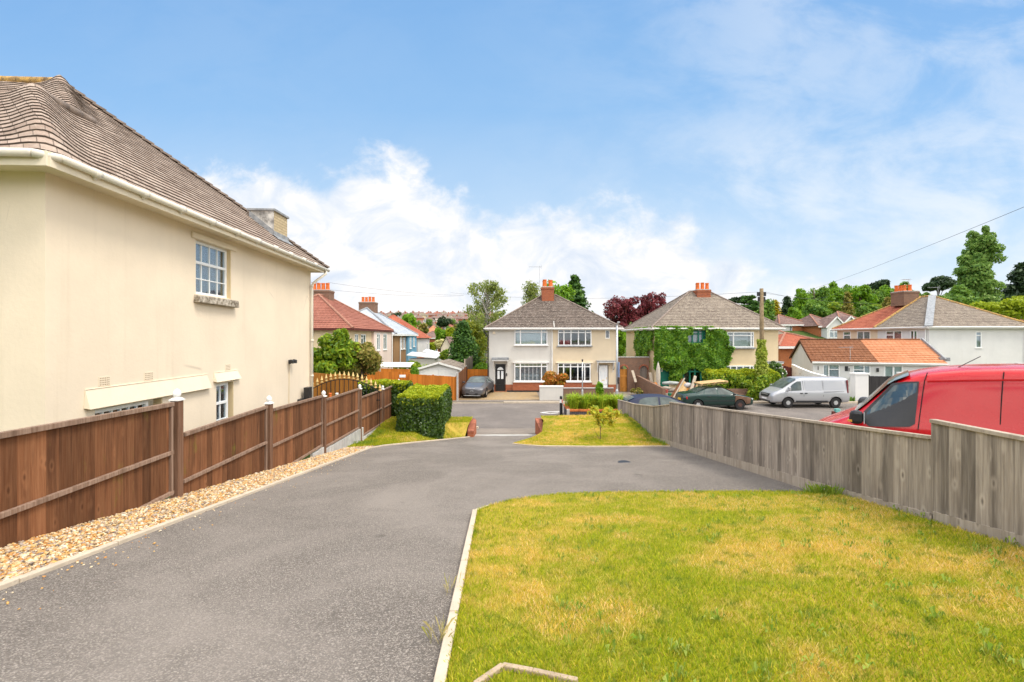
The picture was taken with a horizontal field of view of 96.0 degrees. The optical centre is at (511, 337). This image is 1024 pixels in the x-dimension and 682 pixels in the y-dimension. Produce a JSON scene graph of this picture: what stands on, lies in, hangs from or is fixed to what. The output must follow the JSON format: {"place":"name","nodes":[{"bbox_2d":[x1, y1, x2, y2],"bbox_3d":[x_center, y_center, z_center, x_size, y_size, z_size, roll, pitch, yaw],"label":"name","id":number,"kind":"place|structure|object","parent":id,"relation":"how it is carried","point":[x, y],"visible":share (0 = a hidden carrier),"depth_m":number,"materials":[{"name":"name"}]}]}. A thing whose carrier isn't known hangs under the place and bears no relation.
{"place":"outdoors","nodes":[
{"label":"outdoors","id":0,"kind":"place"},
{"bbox_2d":[0,436,805,681],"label":"driveway","id":1,"kind":"structure","parent":0,"point":[336,571],"depth_m":3.51,"materials":[{"name":"grey asphalt"}]},
{"bbox_2d":[0,445,375,609],"bbox_3d":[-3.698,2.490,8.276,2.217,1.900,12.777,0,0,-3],"label":"gravel","id":2,"kind":"structure","parent":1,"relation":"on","point":[142,518],"depth_m":4.96,"materials":[{"name":"beige gravel"}]},
{"bbox_2d":[421,573,460,643],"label":"dry grass","id":3,"kind":"structure","parent":1,"relation":"on","point":[439,626],"depth_m":2.56,"materials":[{"name":"beige plant"}]},
{"bbox_2d":[375,418,469,445],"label":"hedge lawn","id":4,"kind":"structure","parent":0,"point":[459,429],"depth_m":18.50,"materials":[{"name":"green plant"}]},
{"bbox_2d":[347,416,472,446],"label":"grass","id":5,"kind":"structure","parent":4,"relation":"on","point":[387,425],"depth_m":16.78,"materials":[{"name":"green plant"}]},
{"bbox_2d":[394,383,452,438],"bbox_3d":[-3.509,2.982,18.570,1.981,2.088,3.421,0,0,0],"label":"clipped hedge","id":6,"kind":"object","parent":4,"relation":"on","point":[424,410],"visible":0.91,"depth_m":17.07,"materials":[{"name":"green plant"}]},
{"bbox_2d":[418,359,464,376],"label":"garage","id":7,"kind":"structure","parent":0,"point":[449,367],"depth_m":38.17,"materials":[{"name":"tile"}]},
{"bbox_2d":[458,392,538,399],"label":"forecourt","id":8,"kind":"structure","parent":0,"point":[512,396],"depth_m":34.63,"materials":[{"name":"beige concrete"}]},
{"bbox_2d":[462,376,493,396],"bbox_3d":[-2.581,3.703,35.762,2.150,1.433,4.871,0,0,8],"label":"saloon car","id":9,"kind":"object","parent":8,"relation":"on","point":[478,385],"visible":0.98,"depth_m":34.20,"materials":[{"name":"grey paint"}]},
{"bbox_2d":[476,428,534,433],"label":"pavement","id":10,"kind":"structure","parent":0,"point":[505,430],"depth_m":21.36,"materials":[{"name":"concrete"}]},
{"bbox_2d":[0,0,1023,319],"label":"sky","id":11,"kind":"structure","parent":0,"point":[629,148],"materials":[{"name":"blue"}]},
{"bbox_2d":[513,414,666,445],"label":"lawn","id":12,"kind":"structure","parent":0,"point":[549,423],"depth_m":16.66,"materials":[{"name":"green plant"}]},
{"bbox_2d":[563,404,617,414],"bbox_3d":[4.645,4.255,26.200,3.310,0.690,2.200,0,0,0],"label":"planter","id":13,"kind":"object","parent":12,"relation":"on","point":[568,410],"visible":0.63,"depth_m":25.20,"materials":[{"name":"brick"}]},
{"bbox_2d":[589,393,609,408],"bbox_3d":[4.765,3.493,25.569,1.466,1.015,1.831,0,0,-40],"label":"strappy plant","id":14,"kind":"object","parent":13,"relation":"on","point":[600,403],"visible":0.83,"depth_m":25.45,"materials":[{"name":"green plant"}]},
{"bbox_2d":[587,405,622,439],"bbox_3d":[3.077,2.815,15.296,1.203,1.178,0.879,0,0,-16],"label":"sapling","id":15,"kind":"object","parent":12,"relation":"on","point":[604,416],"visible":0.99,"depth_m":15.27,"materials":[{"name":"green plant"}]},
{"bbox_2d":[165,315,1022,498],"bbox_3d":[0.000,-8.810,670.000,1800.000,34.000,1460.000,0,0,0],"label":"ground","id":16,"kind":"structure","parent":0,"point":[803,333],"depth_m":74.67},
{"bbox_2d":[0,75,329,431],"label":"cream house","id":17,"kind":"structure","parent":16,"relation":"on","point":[137,270],"depth_m":8.15,"materials":[{"name":"beige paint"}]},
{"bbox_2d":[95,400,147,414],"bbox_3d":[-6.635,1.665,7.801,0.062,1.070,1.211,0,0,-3],"label":"window","id":18,"kind":"structure","parent":17,"relation":"in","point":[143,403],"depth_m":7.82,"materials":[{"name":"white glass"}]},
{"bbox_2d":[196,240,226,297],"bbox_3d":[-6.766,-1.495,10.293,0.062,1.150,1.277,0,0,-3],"label":"window","id":19,"kind":"structure","parent":17,"relation":"in","point":[211,261],"depth_m":10.36,"materials":[{"name":"clear glass"}]},
{"bbox_2d":[216,382,227,420],"bbox_3d":[-6.762,1.650,10.661,0.062,1.200,0.571,0,0,-3],"label":"window","id":20,"kind":"structure","parent":17,"relation":"in","point":[221,389],"depth_m":10.74,"materials":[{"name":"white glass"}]},
{"bbox_2d":[0,379,398,547],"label":"garden fence","id":21,"kind":"object","parent":16,"relation":"on","point":[56,476],"visible":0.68,"depth_m":5.85,"materials":[{"name":"brown wood"}]},
{"bbox_2d":[0,436,469,590],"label":"drive edging","id":22,"kind":"object","parent":16,"relation":"on","point":[5,584],"visible":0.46,"depth_m":4.61,"materials":[{"name":"concrete"}]},
{"bbox_2d":[313,373,356,397],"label":"wooden gate","id":23,"kind":"structure","parent":16,"relation":"on","point":[352,385],"depth_m":18.10,"materials":[{"name":"brown wood"}]},
{"bbox_2d":[313,327,360,373],"bbox_3d":[-10.429,1.905,26.055,3.850,4.994,2.948,0,0,0],"label":"shrub","id":24,"kind":"object","parent":16,"relation":"on","point":[330,355],"visible":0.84,"depth_m":25.45,"materials":[{"name":"green plant"}]},
{"bbox_2d":[310,427,376,456],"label":"retaining wall","id":25,"kind":"structure","parent":16,"relation":"on","point":[349,439],"depth_m":13.79,"materials":[{"name":"concrete"}]},
{"bbox_2d":[313,371,381,400],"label":"iron gate","id":26,"kind":"structure","parent":16,"relation":"on","point":[348,379],"depth_m":17.69,"materials":[{"name":"gold metal"}]},
{"bbox_2d":[313,283,393,371],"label":"row house","id":27,"kind":"structure","parent":16,"relation":"on","point":[331,314],"depth_m":41.10,"materials":[{"name":"beige paint"}]},
{"bbox_2d":[338,341,383,380],"bbox_3d":[-9.059,2.303,26.599,3.152,4.211,2.648,0,0,0],"label":"shrub","id":28,"kind":"object","parent":16,"relation":"on","point":[369,358],"visible":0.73,"depth_m":26.13,"materials":[{"name":"green plant"}]},
{"bbox_2d":[358,378,412,416],"bbox_3d":[-5.807,3.159,20.945,2.683,2.641,1.572,0,0,0],"label":"clipped hedge","id":29,"kind":"object","parent":16,"relation":"on","point":[399,387],"visible":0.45,"depth_m":20.38,"materials":[{"name":"green plant"}]},
{"bbox_2d":[364,371,409,380],"bbox_3d":[-10.657,3.515,32.951,6.719,2.370,0.118,0,0,0],"label":"board fence","id":30,"kind":"object","parent":16,"relation":"on","point":[378,375],"visible":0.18,"depth_m":32.90,"materials":[{"name":"orange wood"}]},
{"bbox_2d":[358,297,418,368],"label":"row house","id":31,"kind":"structure","parent":16,"relation":"on","point":[404,341],"depth_m":55.70,"materials":[{"name":"white"}]},
{"bbox_2d":[378,362,413,371],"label":"lean to","id":32,"kind":"object","parent":16,"relation":"on","point":[398,364],"visible":0.44,"depth_m":43.00,"materials":[{"name":"white paint"}]},
{"bbox_2d":[388,315,431,357],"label":"row house","id":33,"kind":"structure","parent":16,"relation":"on","point":[422,341],"depth_m":67.16,"materials":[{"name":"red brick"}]},
{"bbox_2d":[407,352,439,365],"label":"outbuilding","id":34,"kind":"structure","parent":16,"relation":"on","point":[430,359],"depth_m":52.00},
{"bbox_2d":[409,373,455,399],"bbox_3d":[-5.622,3.616,32.801,3.411,2.168,0.118,0,0,0],"label":"board fence","id":35,"kind":"object","parent":16,"relation":"on","point":[425,380],"visible":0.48,"depth_m":32.74,"materials":[{"name":"orange wood"}]},
{"bbox_2d":[433,509,476,681],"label":"kerb edging","id":36,"kind":"object","parent":16,"relation":"on","point":[441,674],"visible":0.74,"depth_m":2.82,"materials":[{"name":"concrete"}]},
{"bbox_2d":[458,365,466,398],"bbox_3d":[-3.866,3.500,35.576,0.119,2.400,5.554,0,0,1],"label":"board fence","id":37,"kind":"object","parent":16,"relation":"on","point":[462,375],"visible":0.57,"depth_m":34.95,"materials":[{"name":"brown wood"}]},
{"bbox_2d":[445,320,484,366],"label":"conifer","id":38,"kind":"object","parent":16,"relation":"on","point":[463,347],"visible":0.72,"depth_m":46.27,"materials":[{"name":"green plant"}]},
{"bbox_2d":[452,319,486,362],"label":"birch tree","id":39,"kind":"object","parent":16,"relation":"on","point":[480,339],"visible":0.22,"depth_m":52.19,"materials":[{"name":"green plant"}]},
{"bbox_2d":[467,368,486,380],"bbox_3d":[-2.835,3.590,38.551,1.870,2.019,0.118,0,0,0],"label":"board fence","id":40,"kind":"object","parent":16,"relation":"on","point":[476,372],"visible":0.28,"depth_m":38.49,"materials":[{"name":"orange wood"}]},
{"bbox_2d":[463,280,510,363],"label":"birch tree","id":41,"kind":"object","parent":16,"relation":"on","point":[483,317],"visible":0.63,"depth_m":55.43,"materials":[{"name":"green plant"}]},
{"bbox_2d":[521,280,540,304],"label":"birch tree","id":42,"kind":"object","parent":16,"relation":"on","point":[531,292],"visible":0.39,"depth_m":57.59,"materials":[{"name":"green plant"}]},
{"bbox_2d":[483,279,623,391],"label":"semi detached house","id":43,"kind":"structure","parent":16,"relation":"on","point":[531,343],"depth_m":37.40,"materials":[{"name":"white brick"}]},
{"bbox_2d":[495,364,505,390],"bbox_3d":[-0.941,3.232,37.445,0.856,2.221,0.110,0,0,0],"label":"door","id":44,"kind":"structure","parent":43,"relation":"in","point":[500,382],"depth_m":37.43,"materials":[{"name":"black paint"}]},
{"bbox_2d":[513,363,546,382],"bbox_3d":[1.527,2.829,37.295,2.840,1.586,0.230,0,0,0],"label":"window","id":45,"kind":"structure","parent":43,"relation":"in","point":[523,372],"depth_m":37.41,"materials":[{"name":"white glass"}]},
{"bbox_2d":[514,330,547,345],"bbox_3d":[1.538,-0.017,37.355,2.820,1.378,0.230,0,0,0],"label":"window","id":46,"kind":"structure","parent":43,"relation":"in","point":[523,337],"depth_m":37.47,"materials":[{"name":"white glass"}]},
{"bbox_2d":[557,330,592,346],"bbox_3d":[5.080,0.024,37.364,2.882,1.420,0.247,0,0,0],"label":"window","id":47,"kind":"structure","parent":43,"relation":"in","point":[564,336],"depth_m":37.32,"materials":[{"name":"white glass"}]},
{"bbox_2d":[558,363,591,382],"bbox_3d":[5.028,2.840,37.303,2.820,1.565,0.245,0,0,0],"label":"window","id":48,"kind":"structure","parent":43,"relation":"in","point":[561,366],"depth_m":37.26,"materials":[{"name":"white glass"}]},
{"bbox_2d":[598,365,607,386],"bbox_3d":[7.407,3.243,37.445,0.847,2.117,0.110,0,0,0],"label":"door","id":49,"kind":"structure","parent":43,"relation":"in","point":[603,369],"depth_m":37.43,"materials":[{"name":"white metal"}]},
{"bbox_2d":[547,279,575,300],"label":"leafy tree","id":50,"kind":"object","parent":16,"relation":"on","point":[565,291],"visible":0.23,"depth_m":54.32,"materials":[{"name":"green plant"}]},
{"bbox_2d":[567,274,592,311],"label":"conifer","id":51,"kind":"object","parent":16,"relation":"on","point":[580,299],"visible":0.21,"depth_m":59.23,"materials":[{"name":"green plant"}]},
{"bbox_2d":[512,443,669,446],"bbox_3d":[2.162,3.387,13.978,4.965,0.537,0.750,0,0,23],"label":"lawn edging","id":52,"kind":"object","parent":16,"relation":"on","point":[589,446],"visible":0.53,"depth_m":13.71,"materials":[{"name":"concrete"}]},
{"bbox_2d":[353,412,844,495],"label":"grass tufts","id":53,"kind":"object","parent":16,"relation":"on","point":[819,489],"visible":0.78,"depth_m":6.09,"materials":[{"name":"green plant"}]},
{"bbox_2d":[618,330,625,368],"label":"tree","id":54,"kind":"object","parent":16,"relation":"on","point":[621,342],"visible":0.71,"depth_m":49.43,"materials":[{"name":"green plant"}]},
{"bbox_2d":[618,356,648,391],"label":"archway wall","id":55,"kind":"structure","parent":16,"relation":"on","point":[639,365],"depth_m":37.90,"materials":[{"name":"brick"}]},
{"bbox_2d":[602,292,666,327],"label":"copper tree","id":56,"kind":"object","parent":16,"relation":"on","point":[624,312],"visible":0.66,"depth_m":59.14,"materials":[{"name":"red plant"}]},
{"bbox_2d":[636,375,665,394],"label":"garden wall","id":57,"kind":"structure","parent":16,"relation":"on","point":[646,386],"depth_m":35.30,"materials":[{"name":"brick"}]},
{"bbox_2d":[452,401,857,402],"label":"kerb","id":58,"kind":"structure","parent":16,"relation":"on","point":[566,401],"depth_m":31.98,"materials":[{"name":"concrete"}]},
{"bbox_2d":[621,282,785,388],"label":"ivy house","id":59,"kind":"structure","parent":16,"relation":"on","point":[687,336],"depth_m":37.40,"materials":[{"name":"beige paint"}]},
{"bbox_2d":[688,330,705,343],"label":"window","id":60,"kind":"structure","parent":59,"relation":"in","point":[698,336],"depth_m":37.30,"materials":[{"name":"green glass"}]},
{"bbox_2d":[727,332,755,348],"bbox_3d":[18.471,0.206,37.370,2.442,1.367,0.340,0,0,0],"label":"window","id":61,"kind":"structure","parent":59,"relation":"in","point":[740,340],"depth_m":37.54,"materials":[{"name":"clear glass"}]},
{"bbox_2d":[737,295,759,311],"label":"pine tree","id":62,"kind":"object","parent":16,"relation":"on","point":[751,303],"visible":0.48,"depth_m":78.81,"materials":[{"name":"green plant"}]},
{"bbox_2d":[753,288,770,397],"bbox_3d":[18.087,0.619,33.415,1.368,8.364,1.375,0,0,0],"label":"telegraph pole","id":63,"kind":"object","parent":16,"relation":"on","point":[760,366],"visible":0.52,"depth_m":33.27,"materials":[{"name":"brown wood"}]},
{"bbox_2d":[764,299,776,320],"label":"tree","id":64,"kind":"object","parent":16,"relation":"on","point":[769,307],"visible":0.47,"depth_m":76.80,"materials":[{"name":"green plant"}]},
{"bbox_2d":[780,296,793,314],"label":"conifer","id":65,"kind":"object","parent":16,"relation":"on","point":[787,304],"visible":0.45,"depth_m":95.56,"materials":[{"name":"green plant"}]},
{"bbox_2d":[774,314,803,330],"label":"back house","id":66,"kind":"structure","parent":16,"relation":"on","point":[790,323],"depth_m":78.45,"materials":[{"name":"red tile"}]},
{"bbox_2d":[778,332,816,366],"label":"back house","id":67,"kind":"structure","parent":16,"relation":"on","point":[787,342],"depth_m":47.14,"materials":[{"name":"orange tile"}]},
{"bbox_2d":[791,288,814,310],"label":"woodland tree","id":68,"kind":"object","parent":16,"relation":"on","point":[799,302],"visible":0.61,"depth_m":99.13,"materials":[{"name":"green plant"}]},
{"bbox_2d":[791,364,825,375],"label":"boundary wall","id":69,"kind":"structure","parent":16,"relation":"on","point":[797,370],"depth_m":36.43,"materials":[{"name":"white paint"}]},
{"bbox_2d":[801,301,832,317],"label":"woodland tree","id":70,"kind":"object","parent":16,"relation":"on","point":[820,309],"visible":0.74,"depth_m":91.07,"materials":[{"name":"green plant"}]},
{"bbox_2d":[807,285,829,307],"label":"woodland tree","id":71,"kind":"object","parent":16,"relation":"on","point":[820,294],"visible":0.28,"depth_m":102.80,"materials":[{"name":"green plant"}]},
{"bbox_2d":[617,399,1023,546],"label":"close board fence","id":72,"kind":"object","parent":16,"relation":"on","point":[969,478],"visible":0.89,"depth_m":5.21,"materials":[{"name":"grey wood"}]},
{"bbox_2d":[799,314,843,338],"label":"back house","id":73,"kind":"structure","parent":16,"relation":"on","point":[818,326],"depth_m":74.00,"materials":[{"name":"white paint"}]},
{"bbox_2d":[816,280,843,303],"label":"woodland tree","id":74,"kind":"object","parent":16,"relation":"on","point":[836,294],"visible":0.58,"depth_m":106.52,"materials":[{"name":"green plant"}]},
{"bbox_2d":[826,311,857,322],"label":"back house","id":75,"kind":"structure","parent":16,"relation":"on","point":[844,317],"depth_m":76.71,"materials":[{"name":"red tile"}]},
{"bbox_2d":[840,291,855,314],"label":"conifer","id":76,"kind":"object","parent":16,"relation":"on","point":[846,308],"visible":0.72,"depth_m":89.57,"materials":[{"name":"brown plant"}]},
{"bbox_2d":[849,372,869,400],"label":"gate pillar","id":77,"kind":"structure","parent":16,"relation":"on","point":[859,384],"depth_m":32.60,"materials":[{"name":"white paint"}]},
{"bbox_2d":[848,284,878,306],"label":"woodland tree","id":78,"kind":"object","parent":16,"relation":"on","point":[862,293],"visible":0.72,"depth_m":105.04,"materials":[{"name":"green plant"}]},
{"bbox_2d":[852,300,877,316],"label":"woodland tree","id":79,"kind":"object","parent":16,"relation":"on","point":[863,307],"visible":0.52,"depth_m":91.07,"materials":[{"name":"green plant"}]},
{"bbox_2d":[789,338,949,393],"bbox_3d":[30.264,2.384,39.963,9.275,4.731,8.336,0,0,20],"label":"bungalow","id":80,"kind":"object","parent":16,"relation":"on","point":[843,358],"visible":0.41,"depth_m":37.64,"materials":[{"name":"orange tile"}]},
{"bbox_2d":[823,364,839,376],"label":"window","id":81,"kind":"structure","parent":80,"relation":"in","point":[828,369],"depth_m":37.61,"materials":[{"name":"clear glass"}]},
{"bbox_2d":[884,365,902,375],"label":"window","id":82,"kind":"structure","parent":80,"relation":"in","point":[889,370],"depth_m":36.23,"materials":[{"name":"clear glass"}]},
{"bbox_2d":[869,375,891,395],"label":"board gate","id":83,"kind":"structure","parent":16,"relation":"on","point":[876,382],"depth_m":32.90,"materials":[{"name":"black wood"}]},
{"bbox_2d":[831,285,1023,364],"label":"white house","id":84,"kind":"structure","parent":16,"relation":"on","point":[956,333],"depth_m":40.61,"materials":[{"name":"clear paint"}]},
{"bbox_2d":[921,275,956,295],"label":"pine tree","id":85,"kind":"object","parent":16,"relation":"on","point":[943,284],"visible":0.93,"depth_m":118.19,"materials":[{"name":"green plant"}]},
{"bbox_2d":[942,284,979,304],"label":"tree","id":86,"kind":"object","parent":16,"relation":"on","point":[963,294],"visible":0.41,"depth_m":79.36,"materials":[{"name":"green plant"}]},
{"bbox_2d":[942,225,1007,302],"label":"poplar tree","id":87,"kind":"object","parent":16,"relation":"on","point":[975,260],"visible":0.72,"depth_m":84.59,"materials":[{"name":"green plant"}]},
{"bbox_2d":[969,295,1023,319],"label":"golden bush","id":88,"kind":"object","parent":16,"relation":"on","point":[1012,307],"visible":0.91,"depth_m":60.78,"materials":[{"name":"yellow plant"}]},
{"bbox_2d":[1000,262,1023,300],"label":"conifer","id":89,"kind":"object","parent":16,"relation":"on","point":[1015,276],"visible":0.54,"depth_m":87.73,"materials":[{"name":"green plant"}]},
{"bbox_2d":[452,400,762,401],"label":"pavement","id":90,"kind":"structure","parent":0,"point":[513,400],"depth_m":32.67,"materials":[{"name":"concrete"}]},
{"bbox_2d":[539,385,563,399],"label":"rendered wall","id":91,"kind":"structure","parent":90,"relation":"on","point":[550,392],"depth_m":32.75,"materials":[{"name":"white paint"}]},
{"bbox_2d":[563,387,613,399],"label":"front garden wall","id":92,"kind":"structure","parent":90,"relation":"on","point":[569,390],"depth_m":32.80,"materials":[{"name":"brick"}]},
{"bbox_2d":[616,322,619,394],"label":"lamp column","id":93,"kind":"structure","parent":90,"relation":"on","point":[617,370],"depth_m":32.25,"materials":[{"name":"metal"}]},
{"bbox_2d":[743,374,771,399],"bbox_3d":[17.520,3.610,32.959,2.044,2.053,1.149,0,0,0],"label":"bush","id":94,"kind":"object","parent":90,"relation":"on","point":[758,386],"visible":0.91,"depth_m":32.69,"materials":[{"name":"green plant"}]},
{"bbox_2d":[537,392,759,399],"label":"front path","id":95,"kind":"structure","parent":0,"point":[627,393],"depth_m":36.42,"materials":[{"name":"concrete"}]},
{"bbox_2d":[542,370,568,385],"bbox_3d":[3.223,3.413,34.515,2.005,2.019,1.812,0,0,0],"label":"red shrub","id":96,"kind":"object","parent":95,"relation":"on","point":[550,378],"visible":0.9,"depth_m":33.92,"materials":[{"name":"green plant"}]},
{"bbox_2d":[701,368,780,388],"bbox_3d":[17.025,3.379,34.202,5.630,2.358,1.931,0,0,0],"label":"garden hedge","id":97,"kind":"object","parent":95,"relation":"on","point":[735,378],"visible":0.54,"depth_m":33.58,"materials":[{"name":"green plant"}]},
{"bbox_2d":[768,361,786,377],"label":"rose bush","id":98,"kind":"object","parent":95,"relation":"on","point":[776,366],"visible":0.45,"depth_m":36.12,"materials":[{"name":"green plant"}]},
{"bbox_2d":[451,403,857,427],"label":"road","id":99,"kind":"structure","parent":0,"point":[504,415],"depth_m":28.37,"materials":[{"name":"grey asphalt"}]},
{"bbox_2d":[623,391,686,405],"bbox_3d":[8.117,3.726,25.000,4.155,1.628,2.080,0,0,0],"label":"hatchback car","id":100,"kind":"object","parent":99,"relation":"on","point":[652,399],"visible":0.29,"depth_m":24.36,"materials":[{"name":"blue paint"}]},
{"bbox_2d":[675,385,752,409],"bbox_3d":[13.030,3.810,29.810,4.598,1.440,2.020,0,0,0],"label":"saloon car","id":101,"kind":"object","parent":99,"relation":"on","point":[713,395],"visible":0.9,"depth_m":28.99,"materials":[{"name":"green paint"}]},
{"bbox_2d":[759,376,849,407],"bbox_3d":[19.271,3.547,30.610,5.085,1.966,2.300,0,0,0],"label":"panel van","id":102,"kind":"object","parent":99,"relation":"on","point":[789,391],"visible":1,"depth_m":29.72,"materials":[{"name":"silver metal"}]},
{"bbox_2d":[443,489,1023,681],"bbox_3d":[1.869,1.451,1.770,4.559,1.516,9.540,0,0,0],"label":"lawn","id":103,"kind":"structure","parent":0,"point":[620,663],"depth_m":3.02,"materials":[{"name":"green plant"}]},
{"bbox_2d":[473,662,577,681],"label":"edging frame","id":104,"kind":"object","parent":103,"relation":"on","point":[497,668],"visible":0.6,"depth_m":2.16,"materials":[{"name":"beige stone"}]},
{"bbox_2d":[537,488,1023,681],"bbox_3d":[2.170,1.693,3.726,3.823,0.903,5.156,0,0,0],"label":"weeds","id":105,"kind":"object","parent":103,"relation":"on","point":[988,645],"visible":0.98,"depth_m":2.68,"materials":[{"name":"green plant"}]},
{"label":"parking area","id":106,"kind":"structure","parent":0,"visible":0},
{"bbox_2d":[818,356,1023,434],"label":"panel van","id":107,"kind":"object","parent":106,"relation":"on","point":[989,396],"visible":0.48,"depth_m":6.63,"materials":[{"name":"red paint"}]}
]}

